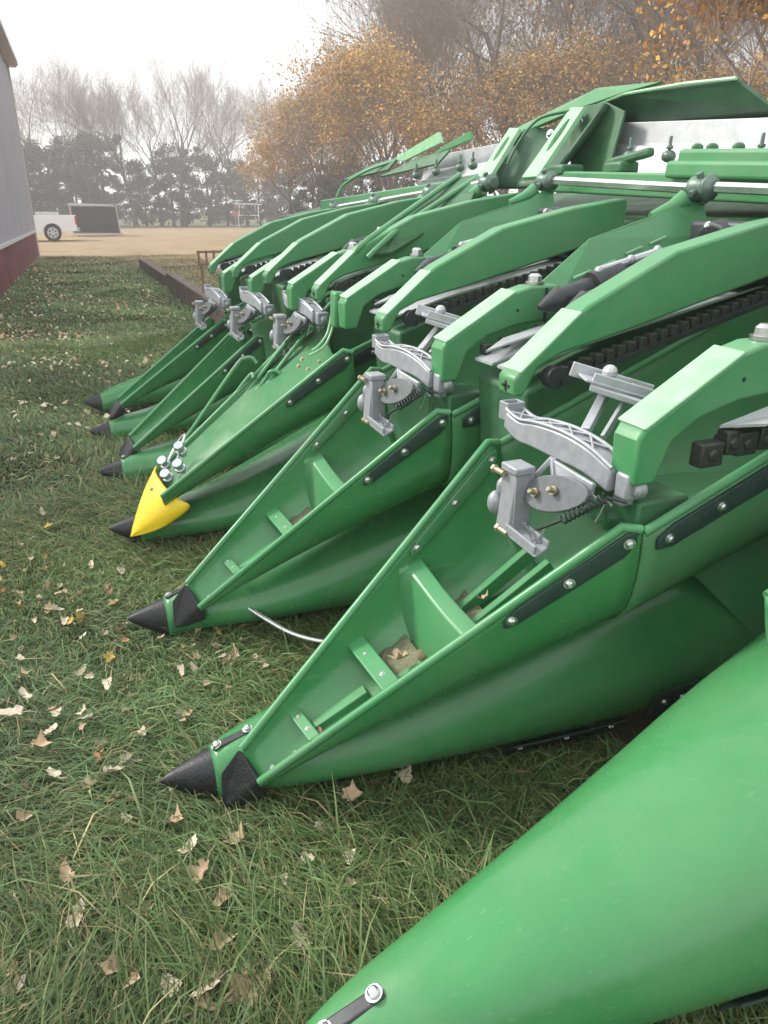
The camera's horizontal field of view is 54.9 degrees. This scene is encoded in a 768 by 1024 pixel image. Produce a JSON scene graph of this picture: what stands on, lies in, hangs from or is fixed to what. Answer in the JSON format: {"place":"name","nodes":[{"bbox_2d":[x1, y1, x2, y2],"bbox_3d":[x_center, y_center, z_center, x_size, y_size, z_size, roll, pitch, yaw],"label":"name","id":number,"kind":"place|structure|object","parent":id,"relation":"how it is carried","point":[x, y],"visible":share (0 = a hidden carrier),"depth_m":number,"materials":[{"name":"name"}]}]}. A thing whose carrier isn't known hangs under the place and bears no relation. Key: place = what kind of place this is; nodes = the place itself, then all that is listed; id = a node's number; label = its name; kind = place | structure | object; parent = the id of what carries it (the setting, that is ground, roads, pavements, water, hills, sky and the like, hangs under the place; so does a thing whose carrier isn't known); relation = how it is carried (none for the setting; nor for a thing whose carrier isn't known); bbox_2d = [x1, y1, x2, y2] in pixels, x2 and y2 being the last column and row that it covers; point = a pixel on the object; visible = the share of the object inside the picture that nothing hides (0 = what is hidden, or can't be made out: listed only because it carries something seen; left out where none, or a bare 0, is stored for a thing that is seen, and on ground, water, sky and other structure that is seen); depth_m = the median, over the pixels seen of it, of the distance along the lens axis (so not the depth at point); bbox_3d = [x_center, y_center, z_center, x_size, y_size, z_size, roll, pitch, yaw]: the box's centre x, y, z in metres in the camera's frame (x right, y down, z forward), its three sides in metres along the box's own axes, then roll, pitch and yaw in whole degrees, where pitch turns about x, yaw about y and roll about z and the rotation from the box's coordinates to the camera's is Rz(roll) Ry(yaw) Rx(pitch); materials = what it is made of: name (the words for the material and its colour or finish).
{"place":"outdoors","nodes":[
{"label":"outdoors","id":0,"kind":"place"},
{"bbox_2d":[0,213,767,1023],"bbox_3d":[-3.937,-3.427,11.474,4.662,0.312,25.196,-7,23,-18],"label":"grass","id":1,"kind":"structure","parent":0,"point":[146,863],"depth_m":1.69,"materials":[{"name":"plant"}]},
{"bbox_2d":[1,974,25,1002],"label":"dry leaf","id":2,"kind":"object","parent":1,"relation":"on","point":[21,985],"visible":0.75,"depth_m":1.24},
{"bbox_2d":[0,705,37,715],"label":"dry leaf","id":3,"kind":"object","parent":1,"relation":"on","point":[17,709],"visible":1,"depth_m":1.90,"materials":[{"name":"plant"}]},
{"bbox_2d":[8,809,33,825],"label":"dry leaf","id":4,"kind":"object","parent":1,"relation":"on","point":[21,816],"visible":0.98,"depth_m":1.56,"materials":[{"name":"plant"}]},
{"bbox_2d":[18,686,31,701],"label":"dry leaf","id":5,"kind":"object","parent":1,"relation":"on","point":[22,692],"visible":1,"depth_m":1.97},
{"bbox_2d":[21,729,51,747],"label":"dry leaf","id":6,"kind":"object","parent":1,"relation":"on","point":[41,741],"visible":1,"depth_m":1.79,"materials":[{"name":"plant"}]},
{"bbox_2d":[27,174,46,214],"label":"evergreen tree","id":7,"kind":"object","parent":1,"relation":"on","point":[36,193],"visible":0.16,"depth_m":60.53,"materials":[{"name":"green plant"}]},
{"bbox_2d":[9,44,66,223],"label":"bare tree","id":8,"kind":"object","parent":1,"relation":"on","point":[25,111],"visible":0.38,"depth_m":66.43,"materials":[{"name":"grey plant"}]},
{"bbox_2d":[22,137,62,224],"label":"evergreen tree","id":9,"kind":"object","parent":1,"relation":"on","point":[35,157],"visible":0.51,"depth_m":60.13,"materials":[{"name":"green plant"}]},
{"bbox_2d":[43,723,57,735],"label":"dry leaf","id":10,"kind":"object","parent":1,"relation":"on","point":[50,729],"visible":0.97,"depth_m":1.86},
{"bbox_2d":[46,767,63,781],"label":"dry leaf","id":11,"kind":"object","parent":1,"relation":"on","point":[54,773],"visible":1,"depth_m":1.72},
{"bbox_2d":[23,144,89,227],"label":"evergreen tree","id":12,"kind":"object","parent":1,"relation":"on","point":[59,159],"visible":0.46,"depth_m":61.02,"materials":[{"name":"green plant"}]},
{"bbox_2d":[59,861,74,888],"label":"dry leaf","id":13,"kind":"object","parent":1,"relation":"on","point":[65,870],"visible":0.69,"depth_m":1.43,"materials":[{"name":"plant"}]},
{"bbox_2d":[17,35,120,199],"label":"bare tree","id":14,"kind":"object","parent":1,"relation":"on","point":[63,78],"visible":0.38,"depth_m":63.62,"materials":[{"name":"grey plant"}]},
{"bbox_2d":[66,898,83,945],"bbox_3d":[-0.559,0.740,1.339,0.036,0.014,0.083,-17,35,9],"label":"dry leaf","id":15,"kind":"object","parent":1,"relation":"on","point":[77,922],"visible":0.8,"depth_m":1.35,"materials":[{"name":"plant"}]},
{"bbox_2d":[41,132,118,212],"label":"evergreen tree","id":16,"kind":"object","parent":1,"relation":"on","point":[102,165],"visible":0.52,"depth_m":62.67,"materials":[{"name":"green plant"}]},
{"bbox_2d":[12,24,150,225],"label":"bare tree","id":17,"kind":"object","parent":1,"relation":"on","point":[75,116],"visible":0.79,"depth_m":62.70,"materials":[{"name":"grey plant"}]},
{"bbox_2d":[0,259,184,448],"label":"leaf litter","id":18,"kind":"object","parent":1,"relation":"on","point":[106,415],"visible":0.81,"depth_m":8.00,"materials":[{"name":"beige plant"}]},
{"bbox_2d":[34,55,171,181],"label":"bare tree","id":19,"kind":"object","parent":1,"relation":"on","point":[113,103],"visible":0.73,"depth_m":63.58,"materials":[{"name":"grey plant"}]},
{"bbox_2d":[60,131,146,217],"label":"evergreen tree","id":20,"kind":"object","parent":1,"relation":"on","point":[106,147],"visible":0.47,"depth_m":63.00,"materials":[{"name":"green plant"}]},
{"bbox_2d":[102,670,111,689],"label":"dry leaf","id":21,"kind":"object","parent":1,"relation":"on","point":[105,683],"visible":0.91,"depth_m":2.04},
{"bbox_2d":[91,765,124,773],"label":"dry leaf","id":22,"kind":"object","parent":1,"relation":"on","point":[109,769],"visible":1,"depth_m":1.71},
{"bbox_2d":[103,647,114,662],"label":"dry leaf","id":23,"kind":"object","parent":1,"relation":"on","point":[108,658],"visible":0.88,"depth_m":2.19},
{"bbox_2d":[97,951,127,974],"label":"dry leaf","id":24,"kind":"object","parent":1,"relation":"on","point":[113,964],"visible":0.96,"depth_m":1.26,"materials":[{"name":"plant"}]},
{"bbox_2d":[123,964,139,988],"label":"dry leaf","id":25,"kind":"object","parent":1,"relation":"on","point":[132,976],"visible":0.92,"depth_m":1.24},
{"bbox_2d":[85,70,192,225],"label":"bare tree","id":26,"kind":"object","parent":1,"relation":"on","point":[137,139],"visible":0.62,"depth_m":66.12,"materials":[{"name":"grey plant"}]},
{"bbox_2d":[121,174,166,226],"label":"evergreen tree","id":27,"kind":"object","parent":1,"relation":"on","point":[129,213],"visible":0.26,"depth_m":66.84,"materials":[{"name":"green plant"}]},
{"bbox_2d":[32,227,258,278],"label":"gravel yard","id":28,"kind":"structure","parent":1,"relation":"on","point":[134,241],"depth_m":32.51,"materials":[{"name":"gravel"}]},
{"bbox_2d":[0,19,39,298],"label":"farm shed","id":29,"kind":"structure","parent":28,"relation":"on","point":[19,251],"depth_m":17.68,"materials":[{"name":"grey"}]},
{"bbox_2d":[34,212,79,240],"bbox_3d":[-16.585,-13.189,33.559,5.087,1.714,1.720,-9,24,-21],"label":"pickup truck","id":30,"kind":"object","parent":28,"relation":"on","point":[64,223],"visible":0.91,"depth_m":33.48,"materials":[{"name":"white paint"}]},
{"bbox_2d":[49,161,104,214],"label":"evergreen tree","id":31,"kind":"object","parent":28,"relation":"on","point":[81,178],"visible":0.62,"depth_m":61.56,"materials":[{"name":"green plant"}]},
{"bbox_2d":[67,203,122,235],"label":"livestock shelter","id":32,"kind":"object","parent":28,"relation":"on","point":[98,220],"visible":0.95,"depth_m":40.56,"materials":[{"name":"grey"}]},
{"bbox_2d":[100,158,156,226],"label":"evergreen tree","id":33,"kind":"object","parent":28,"relation":"on","point":[138,169],"visible":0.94,"depth_m":62.59,"materials":[{"name":"green plant"}]},
{"bbox_2d":[232,200,261,226],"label":"sawhorse frame","id":34,"kind":"object","parent":28,"relation":"on","point":[235,213],"visible":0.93,"depth_m":64.42,"materials":[{"name":"white paint"}]},
{"bbox_2d":[229,79,338,214],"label":"autumn tree","id":35,"kind":"object","parent":28,"relation":"on","point":[264,154],"visible":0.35,"depth_m":38.43,"materials":[{"name":"orange plant"}]},
{"bbox_2d":[264,163,311,221],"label":"evergreen tree","id":36,"kind":"object","parent":28,"relation":"on","point":[283,204],"visible":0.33,"depth_m":66.38,"materials":[{"name":"green plant"}]},
{"bbox_2d":[239,65,383,207],"bbox_3d":[-3.356,-18.518,37.856,8.335,8.376,6.376,0,22,-1],"label":"autumn tree","id":37,"kind":"object","parent":28,"relation":"on","point":[319,195],"visible":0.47,"depth_m":37.33,"materials":[{"name":"orange plant"}]},
{"bbox_2d":[279,160,345,213],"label":"evergreen tree","id":38,"kind":"object","parent":28,"relation":"on","point":[295,206],"visible":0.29,"depth_m":40.96,"materials":[{"name":"green plant"}]},
{"bbox_2d":[269,88,398,198],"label":"autumn tree","id":39,"kind":"object","parent":28,"relation":"on","point":[346,161],"visible":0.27,"depth_m":37.85,"materials":[{"name":"orange plant"}]},
{"bbox_2d":[306,162,366,206],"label":"evergreen tree","id":40,"kind":"object","parent":28,"relation":"on","point":[330,190],"visible":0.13,"depth_m":40.42,"materials":[{"name":"green plant"}]},
{"bbox_2d":[246,15,439,195],"bbox_3d":[-1.885,-18.621,36.484,9.555,9.602,7.309,3,22,8],"label":"autumn tree","id":41,"kind":"object","parent":28,"relation":"on","point":[348,188],"visible":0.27,"depth_m":36.15,"materials":[{"name":"orange plant"}]},
{"bbox_2d":[329,163,384,197],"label":"evergreen tree","id":42,"kind":"object","parent":28,"relation":"on","point":[361,186],"visible":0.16,"depth_m":40.33,"materials":[{"name":"green plant"}]},
{"bbox_2d":[289,14,443,191],"bbox_3d":[-0.310,-19.949,38.698,9.464,10.425,7.478,-18,28,-37],"label":"autumn tree","id":43,"kind":"object","parent":28,"relation":"on","point":[378,183],"visible":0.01,"depth_m":38.28,"materials":[{"name":"orange plant"}]},
{"bbox_2d":[266,19,467,189],"bbox_3d":[0.111,-14.491,28.703,7.953,7.803,7.782,-16,27,-34],"label":"autumn tree","id":44,"kind":"object","parent":28,"relation":"on","point":[365,78],"visible":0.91,"depth_m":27.25,"materials":[{"name":"orange plant"}]},
{"bbox_2d":[209,0,582,194],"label":"bare tree","id":45,"kind":"object","parent":28,"relation":"on","point":[445,10],"visible":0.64,"depth_m":29.30,"materials":[{"name":"brown plant"}]},
{"bbox_2d":[303,0,502,149],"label":"bare tree","id":46,"kind":"object","parent":28,"relation":"on","point":[405,24],"visible":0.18,"depth_m":32.43,"materials":[{"name":"brown plant"}]},
{"bbox_2d":[308,0,513,189],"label":"bare tree","id":47,"kind":"object","parent":28,"relation":"on","point":[414,60],"visible":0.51,"depth_m":30.00,"materials":[{"name":"brown plant"}]},
{"bbox_2d":[314,0,537,114],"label":"bare tree","id":48,"kind":"object","parent":28,"relation":"on","point":[475,45],"visible":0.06,"depth_m":39.26,"materials":[{"name":"brown plant"}]},
{"bbox_2d":[327,0,544,153],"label":"bare tree","id":49,"kind":"object","parent":28,"relation":"on","point":[475,23],"visible":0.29,"depth_m":31.69,"materials":[{"name":"brown plant"}]},
{"bbox_2d":[385,69,530,192],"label":"autumn tree","id":50,"kind":"object","parent":28,"relation":"on","point":[460,111],"visible":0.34,"depth_m":28.58,"materials":[{"name":"orange plant"}]},
{"bbox_2d":[403,25,571,195],"bbox_3d":[5.118,-14.842,29.527,7.812,7.833,7.983,-8,23,-19],"label":"autumn tree","id":51,"kind":"object","parent":28,"relation":"on","point":[509,72],"visible":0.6,"depth_m":28.53,"materials":[{"name":"orange plant"}]},
{"bbox_2d":[442,0,603,193],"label":"bare tree","id":52,"kind":"object","parent":28,"relation":"on","point":[519,190],"visible":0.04,"depth_m":41.75,"materials":[{"name":"brown plant"}]},
{"bbox_2d":[476,19,662,192],"bbox_3d":[7.324,-14.804,29.419,8.140,7.839,6.227,0,22,-1],"label":"autumn tree","id":53,"kind":"object","parent":28,"relation":"on","point":[554,95],"visible":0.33,"depth_m":27.66,"materials":[{"name":"orange plant"}]},
{"bbox_2d":[391,0,749,86],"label":"bare tree","id":54,"kind":"object","parent":28,"relation":"on","point":[700,57],"visible":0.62,"depth_m":27.27,"materials":[{"name":"brown plant"}]},
{"bbox_2d":[459,0,690,193],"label":"bare tree","id":55,"kind":"object","parent":28,"relation":"on","point":[567,21],"visible":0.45,"depth_m":30.31,"materials":[{"name":"brown plant"}]},
{"bbox_2d":[490,0,711,110],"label":"bare tree","id":56,"kind":"object","parent":28,"relation":"on","point":[629,24],"visible":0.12,"depth_m":30.45,"materials":[{"name":"brown plant"}]},
{"bbox_2d":[521,12,690,127],"bbox_3d":[9.087,-15.048,29.595,8.322,8.165,8.143,3,22,8],"label":"autumn tree","id":57,"kind":"object","parent":28,"relation":"on","point":[579,47],"visible":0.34,"depth_m":27.74,"materials":[{"name":"orange plant"}]},
{"bbox_2d":[531,2,765,83],"bbox_3d":[15.266,-24.355,42.881,13.549,15.455,17.404,11,24,25],"label":"bare tree","id":58,"kind":"object","parent":28,"relation":"on","point":[664,41],"depth_m":39.42,"materials":[{"name":"brown plant"}]},
{"bbox_2d":[589,2,755,87],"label":"bare tree","id":59,"kind":"object","parent":28,"relation":"on","point":[696,39],"visible":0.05,"depth_m":37.73,"materials":[{"name":"brown plant"}]},
{"bbox_2d":[582,0,765,86],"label":"bare tree","id":60,"kind":"object","parent":28,"relation":"on","point":[689,45],"visible":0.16,"depth_m":31.04,"materials":[{"name":"brown plant"}]},
{"bbox_2d":[625,46,767,97],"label":"autumn tree","id":61,"kind":"object","parent":28,"relation":"on","point":[759,86],"visible":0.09,"depth_m":25.87,"materials":[{"name":"orange plant"}]},
{"bbox_2d":[655,0,767,75],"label":"bare tree","id":62,"kind":"object","parent":28,"relation":"on","point":[758,31],"visible":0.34,"depth_m":25.52,"materials":[{"name":"brown plant"}]},
{"bbox_2d":[679,13,767,91],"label":"bare tree","id":63,"kind":"object","parent":28,"relation":"on","point":[745,46],"visible":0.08,"depth_m":38.91,"materials":[{"name":"brown plant"}]},
{"bbox_2d":[139,258,167,285],"bbox_3d":[-4.769,-4.997,15.345,0.160,0.220,5.402,-8,24,-20],"label":"edging timber","id":64,"kind":"object","parent":1,"relation":"on","point":[156,272],"visible":0.64,"depth_m":14.76,"materials":[{"name":"wood"}]},
{"bbox_2d":[136,158,196,225],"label":"evergreen tree","id":65,"kind":"object","parent":1,"relation":"on","point":[169,213],"visible":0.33,"depth_m":66.27,"materials":[{"name":"green plant"}]},
{"bbox_2d":[160,973,181,1005],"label":"dry leaf","id":66,"kind":"object","parent":1,"relation":"on","point":[162,983],"visible":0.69,"depth_m":1.25,"materials":[{"name":"plant"}]},
{"bbox_2d":[163,803,182,822],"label":"dry leaf","id":67,"kind":"object","parent":1,"relation":"on","point":[177,813],"visible":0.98,"depth_m":1.56,"materials":[{"name":"plant"}]},
{"bbox_2d":[147,142,214,226],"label":"evergreen tree","id":68,"kind":"object","parent":1,"relation":"on","point":[173,159],"visible":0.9,"depth_m":63.93,"materials":[{"name":"green plant"}]},
{"bbox_2d":[177,834,197,862],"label":"dry leaf","id":69,"kind":"object","parent":1,"relation":"on","point":[194,841],"visible":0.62,"depth_m":1.49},
{"bbox_2d":[114,33,263,225],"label":"bare tree","id":70,"kind":"object","parent":1,"relation":"on","point":[194,88],"visible":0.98,"depth_m":64.81,"materials":[{"name":"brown plant"}]},
{"bbox_2d":[179,703,199,720],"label":"dry leaf","id":71,"kind":"object","parent":1,"relation":"on","point":[188,714],"visible":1,"depth_m":1.91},
{"bbox_2d":[166,272,224,323],"bbox_3d":[-2.642,-2.989,10.335,0.160,0.310,5.803,-8,24,-20],"label":"edging timber","id":72,"kind":"object","parent":1,"relation":"on","point":[186,291],"visible":0.42,"depth_m":10.47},
{"bbox_2d":[187,844,215,884],"bbox_3d":[-0.360,0.686,1.439,0.042,0.032,0.083,3,22,7],"label":"dry leaf","id":73,"kind":"object","parent":1,"relation":"on","point":[201,868],"visible":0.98,"depth_m":1.44,"materials":[{"name":"plant"}]},
{"bbox_2d":[172,153,232,226],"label":"evergreen tree","id":74,"kind":"object","parent":1,"relation":"on","point":[213,178],"visible":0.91,"depth_m":64.17,"materials":[{"name":"green plant"}]},
{"bbox_2d":[187,990,221,1009],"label":"dry leaf","id":75,"kind":"object","parent":1,"relation":"on","point":[204,1002],"visible":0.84,"depth_m":1.21,"materials":[{"name":"plant"}]},
{"bbox_2d":[196,250,222,292],"bbox_3d":[-2.164,-2.942,9.529,0.420,0.810,0.050,-9,24,-21],"label":"rusty rack","id":76,"kind":"object","parent":1,"relation":"on","point":[213,252],"visible":0.49,"depth_m":9.38,"materials":[{"name":"metal"}]},
{"bbox_2d":[189,966,236,996],"bbox_3d":[-0.284,0.780,1.230,0.086,0.009,0.039,-30,7,-21],"label":"dry leaf","id":77,"kind":"object","parent":1,"relation":"on","point":[216,981],"visible":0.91,"depth_m":1.23,"materials":[{"name":"plant"}]},
{"bbox_2d":[169,58,258,224],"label":"bare tree","id":78,"kind":"object","parent":1,"relation":"on","point":[215,144],"visible":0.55,"depth_m":72.36,"materials":[{"name":"grey plant"}]},
{"bbox_2d":[208,923,237,949],"bbox_3d":[-0.282,0.751,1.324,0.043,0.020,0.094,23,6,10],"label":"dry leaf","id":79,"kind":"object","parent":1,"relation":"on","point":[216,935],"visible":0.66,"depth_m":1.31,"materials":[{"name":"plant"}]},
{"bbox_2d":[169,64,278,207],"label":"bare tree","id":80,"kind":"object","parent":1,"relation":"on","point":[239,127],"visible":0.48,"depth_m":73.33,"materials":[{"name":"grey plant"}]},
{"bbox_2d":[206,171,245,225],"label":"evergreen tree","id":81,"kind":"object","parent":1,"relation":"on","point":[226,200],"visible":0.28,"depth_m":68.09,"materials":[{"name":"green plant"}]},
{"bbox_2d":[212,884,241,905],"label":"dry leaf","id":82,"kind":"object","parent":1,"relation":"on","point":[222,896],"visible":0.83,"depth_m":1.40,"materials":[{"name":"plant"}]},
{"bbox_2d":[218,821,243,844],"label":"dry leaf","id":83,"kind":"object","parent":1,"relation":"on","point":[236,834],"visible":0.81,"depth_m":1.53,"materials":[{"name":"plant"}]},
{"bbox_2d":[227,971,254,1000],"bbox_3d":[-0.231,0.804,1.229,0.046,0.067,0.054,-9,24,-21],"label":"dry leaf","id":84,"kind":"object","parent":1,"relation":"on","point":[232,979],"visible":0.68,"depth_m":1.24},
{"bbox_2d":[226,973,261,1021],"bbox_3d":[-0.224,0.798,1.209,0.050,0.034,0.091,-43,59,1],"label":"dry leaf","id":85,"kind":"object","parent":1,"relation":"on","point":[241,988],"visible":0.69,"depth_m":1.23,"materials":[{"name":"plant"}]},
{"bbox_2d":[221,158,275,226],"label":"evergreen tree","id":86,"kind":"object","parent":1,"relation":"on","point":[240,197],"visible":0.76,"depth_m":65.05,"materials":[{"name":"green plant"}]},
{"bbox_2d":[234,167,279,225],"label":"evergreen tree","id":87,"kind":"object","parent":1,"relation":"on","point":[250,209],"visible":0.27,"depth_m":68.09,"materials":[{"name":"green plant"}]},
{"bbox_2d":[253,954,270,996],"bbox_3d":[-0.210,0.781,1.256,0.050,0.036,0.090,-26,20,-8],"label":"dry leaf","id":88,"kind":"object","parent":1,"relation":"on","point":[258,977],"visible":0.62,"depth_m":1.25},
{"bbox_2d":[234,58,298,204],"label":"bare tree","id":89,"kind":"object","parent":1,"relation":"on","point":[261,95],"visible":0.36,"depth_m":69.37,"materials":[{"name":"grey plant"}]},
{"bbox_2d":[262,172,299,221],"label":"evergreen tree","id":90,"kind":"object","parent":1,"relation":"on","point":[267,212],"visible":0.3,"depth_m":67.09,"materials":[{"name":"green plant"}]},
{"bbox_2d":[291,921,311,962],"bbox_3d":[-0.147,0.763,1.316,0.040,0.009,0.088,13,12,-26],"label":"dry leaf","id":91,"kind":"object","parent":1,"relation":"on","point":[298,944],"visible":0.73,"depth_m":1.32,"materials":[{"name":"plant"}]},
{"bbox_2d":[330,779,361,800],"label":"dry leaf","id":92,"kind":"object","parent":1,"relation":"on","point":[353,791],"visible":1,"depth_m":1.61,"materials":[{"name":"plant"}]},
{"bbox_2d":[396,766,412,782],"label":"dry leaf","id":93,"kind":"object","parent":1,"relation":"on","point":[403,773],"visible":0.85,"depth_m":1.70,"materials":[{"name":"plant"}]},
{"bbox_2d":[83,76,767,1023],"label":"corn head","id":94,"kind":"object","parent":1,"relation":"on","point":[435,402],"visible":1,"depth_m":1.72},
{"bbox_2d":[387,648,416,658],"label":"dry leaf","id":95,"kind":"object","parent":94,"relation":"on","point":[397,653],"visible":0.96,"depth_m":1.59,"materials":[{"name":"plant"}]},
{"bbox_2d":[415,649,426,661],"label":"dry leaf","id":96,"kind":"object","parent":94,"relation":"on","point":[420,655],"visible":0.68,"depth_m":1.55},
{"bbox_2d":[532,0,756,85],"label":"bare tree","id":97,"kind":"object","parent":1,"relation":"on","point":[667,67],"visible":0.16,"depth_m":32.20,"materials":[{"name":"brown plant"}]},
{"bbox_2d":[631,0,767,99],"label":"autumn tree","id":98,"kind":"object","parent":1,"relation":"on","point":[758,7],"visible":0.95,"depth_m":13.53,"materials":[{"name":"orange plant"}]},
{"bbox_2d":[0,0,767,212],"label":"sky","id":99,"kind":"structure","parent":0,"point":[170,24],"materials":[{"name":"white"}]},
{"bbox_2d":[365,159,412,193],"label":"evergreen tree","id":100,"kind":"object","parent":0,"point":[373,188],"visible":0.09,"depth_m":40.30,"materials":[{"name":"green plant"}]},
{"bbox_2d":[397,161,427,187],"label":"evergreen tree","id":101,"kind":"object","parent":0,"point":[412,181],"visible":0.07,"depth_m":40.07,"materials":[{"name":"green plant"}]},
{"bbox_2d":[705,35,767,98],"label":"autumn tree","id":102,"kind":"object","parent":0,"point":[764,93],"visible":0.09,"depth_m":25.77,"materials":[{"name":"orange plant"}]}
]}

